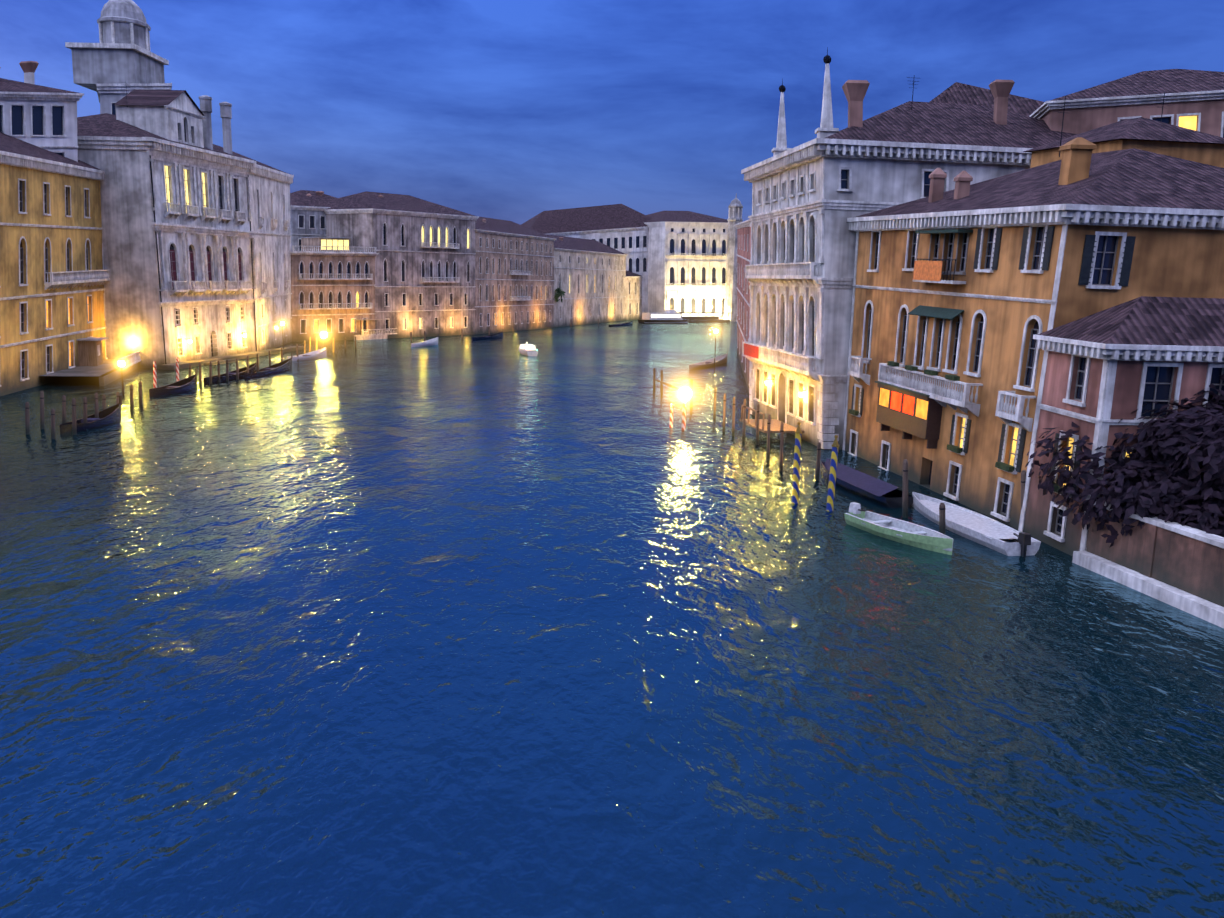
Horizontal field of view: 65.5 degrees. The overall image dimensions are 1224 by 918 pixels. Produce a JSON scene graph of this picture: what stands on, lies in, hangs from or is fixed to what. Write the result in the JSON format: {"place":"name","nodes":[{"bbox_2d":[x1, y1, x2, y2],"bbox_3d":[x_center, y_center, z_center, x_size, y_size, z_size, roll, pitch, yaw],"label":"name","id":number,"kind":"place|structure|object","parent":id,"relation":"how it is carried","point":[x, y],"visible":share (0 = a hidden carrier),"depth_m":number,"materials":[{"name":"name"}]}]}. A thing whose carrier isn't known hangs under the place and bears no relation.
{"place":"outdoors","nodes":[
{"label":"outdoors","id":0,"kind":"place"},
{"bbox_2d":[0,320,1223,917],"bbox_3d":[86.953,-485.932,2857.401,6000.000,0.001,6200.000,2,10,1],"label":"water","id":1,"kind":"structure","parent":0,"point":[566,622],"depth_m":24.70,"materials":[{"name":"blue liquid"}]},
{"bbox_2d":[0,61,83,161],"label":"white house","id":2,"kind":"structure","parent":1,"relation":"on","point":[43,117],"depth_m":96.69,"materials":[{"name":"paint"}]},
{"bbox_2d":[0,132,109,395],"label":"yellow palazzo","id":3,"kind":"structure","parent":1,"relation":"on","point":[54,277],"depth_m":87.97,"materials":[{"name":"paint"}]},
{"bbox_2d":[40,337,140,385],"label":"dock","id":4,"kind":"object","parent":1,"relation":"on","point":[91,361],"visible":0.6,"depth_m":97.66,"materials":[{"name":"paint"}]},
{"bbox_2d":[59,395,121,433],"bbox_3d":[-34.808,-2.952,63.802,1.400,1.890,7.355,2,10,1],"label":"gondola","id":5,"kind":"object","parent":1,"relation":"on","point":[111,414],"visible":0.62,"depth_m":63.93,"materials":[{"name":"wood"}]},
{"bbox_2d":[96,83,171,114],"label":"building","id":6,"kind":"structure","parent":1,"relation":"on","point":[110,95],"depth_m":127.61,"materials":[{"name":"grey stone"}]},
{"bbox_2d":[65,0,168,91],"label":"domed tower","id":7,"kind":"structure","parent":6,"relation":"on","point":[120,52],"depth_m":128.73,"materials":[{"name":"grey stone"}]},
{"bbox_2d":[77,89,257,368],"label":"white palazzo","id":8,"kind":"structure","parent":1,"relation":"on","point":[178,249],"depth_m":109.29,"materials":[{"name":"stone"}]},
{"bbox_2d":[149,368,197,395],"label":"boat","id":9,"kind":"object","parent":1,"relation":"on","point":[187,384],"visible":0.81,"depth_m":84.97,"materials":[{"name":"wood"}]},
{"bbox_2d":[204,363,256,383],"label":"gondola","id":10,"kind":"object","parent":1,"relation":"on","point":[242,371],"visible":0.58,"depth_m":98.14,"materials":[{"name":"wood"}]},
{"bbox_2d":[160,346,303,369],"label":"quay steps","id":11,"kind":"structure","parent":1,"relation":"on","point":[206,361],"depth_m":118.91,"materials":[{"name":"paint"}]},
{"bbox_2d":[213,144,293,350],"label":"white palazzo","id":12,"kind":"structure","parent":1,"relation":"on","point":[269,190],"depth_m":143.93,"materials":[{"name":"stone"}]},
{"bbox_2d":[244,353,292,377],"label":"gondola","id":13,"kind":"object","parent":1,"relation":"on","point":[281,366],"visible":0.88,"depth_m":105.94,"materials":[{"name":"wood"}]},
{"bbox_2d":[287,344,326,360],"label":"white boat","id":14,"kind":"object","parent":1,"relation":"on","point":[320,353],"visible":0.73,"depth_m":127.61,"materials":[{"name":"wood"}]},
{"bbox_2d":[290,190,335,251],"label":"grey house","id":15,"kind":"structure","parent":1,"relation":"on","point":[307,213],"depth_m":177.82,"materials":[{"name":"paint"}]},
{"bbox_2d":[290,252,378,341],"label":"tan house","id":16,"kind":"structure","parent":1,"relation":"on","point":[332,295],"depth_m":169.44,"materials":[{"name":"paint"}]},
{"bbox_2d":[292,237,375,252],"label":"terrace pavilion","id":17,"kind":"structure","parent":16,"relation":"part of","point":[328,244],"depth_m":170.56,"materials":[{"name":"paint"}]},
{"bbox_2d":[353,319,396,339],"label":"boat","id":18,"kind":"object","parent":1,"relation":"on","point":[368,336],"visible":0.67,"depth_m":177.31,"materials":[{"name":"metal"}]},
{"bbox_2d":[324,191,478,338],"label":"building","id":19,"kind":"structure","parent":1,"relation":"on","point":[425,268],"depth_m":188.08,"materials":[{"name":"paint"}]},
{"bbox_2d":[411,334,438,346],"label":"boat","id":20,"kind":"object","parent":1,"relation":"on","point":[433,341],"visible":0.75,"depth_m":163.11,"materials":[{"name":"wood"}]},
{"bbox_2d":[472,329,503,339],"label":"gondola","id":21,"kind":"object","parent":1,"relation":"on","point":[497,335],"visible":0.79,"depth_m":191.03,"materials":[{"name":"wood"}]},
{"bbox_2d":[474,216,555,333],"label":"building","id":22,"kind":"structure","parent":1,"relation":"on","point":[514,274],"depth_m":228.40,"materials":[{"name":"beige paint"}]},
{"bbox_2d":[25,306,1026,534],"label":"mooring poles","id":23,"kind":"object","parent":1,"relation":"on","point":[769,425],"visible":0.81,"depth_m":63.38,"materials":[{"name":"brown wood"}]},
{"bbox_2d":[519,342,537,355],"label":"boat","id":24,"kind":"object","parent":1,"relation":"on","point":[528,349],"visible":0.92,"depth_m":144.82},
{"bbox_2d":[554,287,565,301],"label":"tree","id":25,"kind":"object","parent":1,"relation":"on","point":[558,295],"visible":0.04,"depth_m":259.61,"materials":[{"name":"green plant"}]},
{"bbox_2d":[545,234,626,326],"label":"cream house","id":26,"kind":"structure","parent":1,"relation":"on","point":[589,278],"depth_m":295.07,"materials":[{"name":"paint"}]},
{"bbox_2d":[521,204,651,312],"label":"building","id":27,"kind":"structure","parent":1,"relation":"on","point":[622,228],"depth_m":358.24,"materials":[{"name":"brown tile"}]},
{"bbox_2d":[609,321,632,326],"bbox_3d":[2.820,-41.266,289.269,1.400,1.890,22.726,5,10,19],"label":"gondola","id":28,"kind":"object","parent":1,"relation":"on","point":[627,323],"visible":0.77,"depth_m":290.76,"materials":[{"name":"wood"}]},
{"bbox_2d":[625,270,643,319],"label":"house","id":29,"kind":"structure","parent":1,"relation":"on","point":[633,311],"depth_m":355.71,"materials":[{"name":"beige paint"}]},
{"bbox_2d":[638,310,686,322],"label":"boat","id":30,"kind":"object","parent":1,"relation":"on","point":[670,316],"visible":0.92,"depth_m":323.06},
{"bbox_2d":[644,211,727,318],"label":"building","id":31,"kind":"structure","parent":1,"relation":"on","point":[687,254],"depth_m":366.74,"materials":[{"name":"white paint"}]},
{"bbox_2d":[678,312,729,321],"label":"vaporetto stop","id":32,"kind":"object","parent":1,"relation":"on","point":[701,316],"visible":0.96,"depth_m":355.42,"materials":[{"name":"grey paint"}]},
{"bbox_2d":[689,350,727,369],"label":"boat","id":33,"kind":"object","parent":1,"relation":"on","point":[721,359],"visible":0.83,"depth_m":133.51,"materials":[{"name":"wood"}]},
{"bbox_2d":[724,193,742,321],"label":"building","id":34,"kind":"structure","parent":1,"relation":"on","point":[735,206],"depth_m":367.25,"materials":[{"name":"stone"}]},
{"bbox_2d":[734,219,750,394],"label":"pink house","id":35,"kind":"structure","parent":1,"relation":"on","point":[743,228],"depth_m":121.26,"materials":[{"name":"paint"}]},
{"bbox_2d":[820,458,912,507],"bbox_3d":[12.731,1.167,49.467,2.000,1.150,9.004,-1,10,-12],"label":"covered boat","id":36,"kind":"object","parent":1,"relation":"on","point":[871,488],"visible":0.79,"depth_m":47.24,"materials":[{"name":"fabric"}]},
{"bbox_2d":[844,502,952,554],"bbox_3d":[11.870,3.046,39.519,1.698,1.320,5.892,-3,11,-24],"label":"boat","id":37,"kind":"object","parent":1,"relation":"on","point":[901,531],"visible":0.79,"depth_m":39.30,"materials":[{"name":"green wood"}]},
{"bbox_2d":[741,47,1076,449],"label":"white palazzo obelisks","id":38,"kind":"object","parent":1,"relation":"on","point":[809,198],"visible":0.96,"depth_m":62.08,"materials":[{"name":"stone"}]},
{"bbox_2d":[123,75,1167,156],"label":"roof antennas","id":39,"kind":"object","parent":38,"relation":"on","point":[913,84],"visible":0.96,"depth_m":54.10,"materials":[{"name":"metal"}]},
{"bbox_2d":[765,379,805,396],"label":"wall lamps","id":40,"kind":"object","parent":38,"relation":"on","point":[801,393],"visible":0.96,"depth_m":64.93,"materials":[{"name":"glass"}]},
{"bbox_2d":[911,492,1040,556],"bbox_3d":[15.206,2.781,41.249,2.098,1.320,9.128,-1,10,-12],"label":"boat","id":41,"kind":"object","parent":1,"relation":"on","point":[990,533],"visible":0.88,"depth_m":39.57,"materials":[{"name":"white wood"}]},
{"bbox_2d":[843,117,1223,531],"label":"ochre palazzo","id":42,"kind":"structure","parent":1,"relation":"on","point":[964,291],"depth_m":44.94,"materials":[{"name":"paint"}]},
{"bbox_2d":[1023,296,1223,555],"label":"pink house","id":43,"kind":"structure","parent":1,"relation":"on","point":[1108,370],"depth_m":35.98,"materials":[{"name":"paint"}]},
{"bbox_2d":[1029,69,1223,137],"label":"brown house","id":44,"kind":"structure","parent":1,"relation":"on","point":[1195,99],"depth_m":63.62,"materials":[{"name":"tile"}]},
{"bbox_2d":[1072,501,1223,627],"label":"wall","id":45,"kind":"structure","parent":1,"relation":"on","point":[1177,565],"depth_m":32.22,"materials":[{"name":"stone"}]},
{"bbox_2d":[1025,373,1223,546],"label":"tree","id":46,"kind":"object","parent":45,"relation":"on","point":[1170,468],"visible":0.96,"depth_m":33.76,"materials":[{"name":"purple plant"}]},
{"bbox_2d":[0,0,1223,224],"label":"sky","id":47,"kind":"structure","parent":0,"point":[516,111],"materials":[{"name":"blue"}]},
{"bbox_2d":[930,82,1043,115],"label":"house roof","id":48,"kind":"structure","parent":0,"point":[958,93],"depth_m":74.37,"materials":[{"name":"brown tile"}]}
]}

